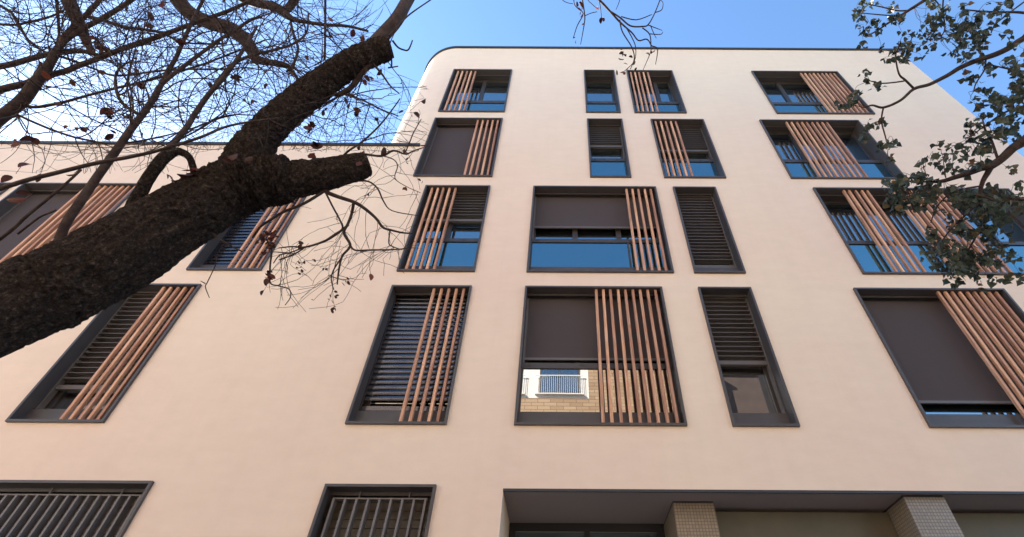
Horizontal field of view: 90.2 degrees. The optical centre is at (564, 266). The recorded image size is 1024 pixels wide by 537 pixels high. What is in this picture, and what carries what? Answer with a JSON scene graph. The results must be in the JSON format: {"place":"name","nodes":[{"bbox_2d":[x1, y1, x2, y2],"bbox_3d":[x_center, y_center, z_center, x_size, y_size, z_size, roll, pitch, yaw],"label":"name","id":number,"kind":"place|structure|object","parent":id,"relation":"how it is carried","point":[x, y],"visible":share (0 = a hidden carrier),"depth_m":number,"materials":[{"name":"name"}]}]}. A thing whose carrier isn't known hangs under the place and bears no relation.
{"place":"outdoors","nodes":[
{"label":"outdoors","id":0,"kind":"place"},
{"bbox_2d":[0,46,1023,536],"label":"apartment building","id":1,"kind":"structure","parent":0,"point":[688,292],"depth_m":8.61,"materials":[{"name":"paint"}]},
{"bbox_2d":[0,182,10,194],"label":"window","id":2,"kind":"structure","parent":1,"relation":"in","point":[1,192],"depth_m":11.54,"materials":[{"name":"metal"}]},
{"bbox_2d":[0,182,136,262],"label":"window","id":3,"kind":"structure","parent":1,"relation":"in","point":[106,198],"depth_m":11.10,"materials":[{"name":"wood"}]},
{"bbox_2d":[0,480,153,536],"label":"window","id":4,"kind":"structure","parent":1,"relation":"in","point":[28,508],"depth_m":6.64,"materials":[{"name":"metal"}]},
{"bbox_2d":[5,283,201,422],"bbox_3d":[-7.372,1.411,8.466,1.416,2.762,0.405,0,-46,0],"label":"window","id":5,"kind":"structure","parent":1,"relation":"in","point":[88,381],"depth_m":8.29,"materials":[{"name":"wood"}]},
{"bbox_2d":[186,197,305,270],"bbox_3d":[-6.432,-0.779,10.713,1.410,2.762,0.405,0,-46,0],"label":"window","id":6,"kind":"structure","parent":1,"relation":"in","point":[239,235],"depth_m":10.35,"materials":[{"name":"metal"}]},
{"bbox_2d":[307,484,436,536],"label":"window","id":7,"kind":"structure","parent":1,"relation":"in","point":[343,510],"depth_m":6.69,"materials":[{"name":"metal"}]},
{"bbox_2d":[345,285,471,424],"bbox_3d":[-2.432,1.440,8.466,1.466,2.762,0.405,0,-46,0],"label":"window","id":8,"kind":"structure","parent":1,"relation":"in","point":[408,375],"depth_m":8.40,"materials":[{"name":"metal"}]},
{"bbox_2d":[396,185,490,271],"bbox_3d":[-2.422,-0.756,10.713,1.476,2.762,0.405,0,-46,0],"label":"window","id":9,"kind":"structure","parent":1,"relation":"in","point":[449,223],"depth_m":10.84,"materials":[{"name":"metal"}]},
{"bbox_2d":[413,117,502,176],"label":"window","id":10,"kind":"structure","parent":1,"relation":"in","point":[457,146],"depth_m":13.08,"materials":[{"name":"metal"}]},
{"bbox_2d":[438,69,511,112],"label":"window","id":11,"kind":"structure","parent":1,"relation":"in","point":[467,90],"depth_m":15.58,"materials":[{"name":"metal"}]},
{"bbox_2d":[509,523,664,536],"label":"door","id":12,"kind":"structure","parent":1,"relation":"in","point":[515,529],"depth_m":7.48,"materials":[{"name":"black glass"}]},
{"bbox_2d":[526,185,673,273],"bbox_3d":[0.688,-0.737,10.713,2.788,2.762,0.405,0,-46,0],"label":"window","id":13,"kind":"structure","parent":1,"relation":"in","point":[574,229],"depth_m":10.90,"materials":[{"name":"metal"}]},
{"bbox_2d":[514,286,686,426],"bbox_3d":[0.534,1.457,8.466,2.509,2.762,0.405,0,-46,0],"label":"window","id":14,"kind":"structure","parent":1,"relation":"in","point":[589,355],"depth_m":8.33,"materials":[{"name":"wood"}]},
{"bbox_2d":[584,70,620,112],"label":"window","id":15,"kind":"structure","parent":1,"relation":"in","point":[601,92],"depth_m":15.68,"materials":[{"name":"glass"}]},
{"bbox_2d":[587,118,631,177],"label":"window","id":16,"kind":"structure","parent":1,"relation":"in","point":[608,153],"depth_m":13.25,"materials":[{"name":"glass"}]},
{"bbox_2d":[626,70,686,113],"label":"window","id":17,"kind":"structure","parent":1,"relation":"in","point":[652,91],"depth_m":15.51,"materials":[{"name":"metal"}]},
{"bbox_2d":[650,119,725,178],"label":"window","id":18,"kind":"structure","parent":1,"relation":"in","point":[685,147],"depth_m":13.10,"materials":[{"name":"wood"}]},
{"bbox_2d":[673,186,745,273],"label":"window","id":19,"kind":"structure","parent":1,"relation":"in","point":[711,244],"depth_m":10.73,"materials":[{"name":"metal"}]},
{"bbox_2d":[698,287,799,426],"bbox_3d":[2.934,1.471,8.466,0.970,2.762,0.405,0,-46,0],"label":"window","id":20,"kind":"structure","parent":1,"relation":"in","point":[756,393],"depth_m":8.46,"materials":[{"name":"metal"}]},
{"bbox_2d":[751,71,874,114],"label":"window","id":21,"kind":"structure","parent":1,"relation":"in","point":[788,92],"depth_m":15.54,"materials":[{"name":"glass"}]},
{"bbox_2d":[759,119,903,179],"bbox_3d":[6.650,-2.898,12.959,2.694,2.762,0.405,0,-46,0],"label":"window","id":22,"kind":"structure","parent":1,"relation":"in","point":[807,149],"depth_m":13.13,"materials":[{"name":"wood"}]},
{"bbox_2d":[812,187,1023,275],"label":"window","id":23,"kind":"structure","parent":1,"relation":"in","point":[880,241],"depth_m":10.87,"materials":[{"name":"glass"}]},
{"bbox_2d":[853,287,1023,428],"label":"window","id":24,"kind":"structure","parent":1,"relation":"in","point":[958,353],"depth_m":8.57,"materials":[{"name":"metal"}]},
{"bbox_2d":[0,0,1023,156],"label":"sky","id":25,"kind":"structure","parent":0,"point":[437,25],"materials":[{"name":"blue"}]},
{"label":"pavement","id":26,"kind":"structure","parent":0,"visible":0},
{"bbox_2d":[0,0,662,357],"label":"bare tree","id":27,"kind":"object","parent":26,"relation":"on","point":[142,237],"visible":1,"depth_m":3.31,"materials":[{"name":"brown plant"}]},
{"bbox_2d":[834,0,1023,292],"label":"leafy tree","id":28,"kind":"object","parent":26,"relation":"on","point":[964,258],"visible":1,"depth_m":4.22,"materials":[{"name":"green plant"}]}
]}

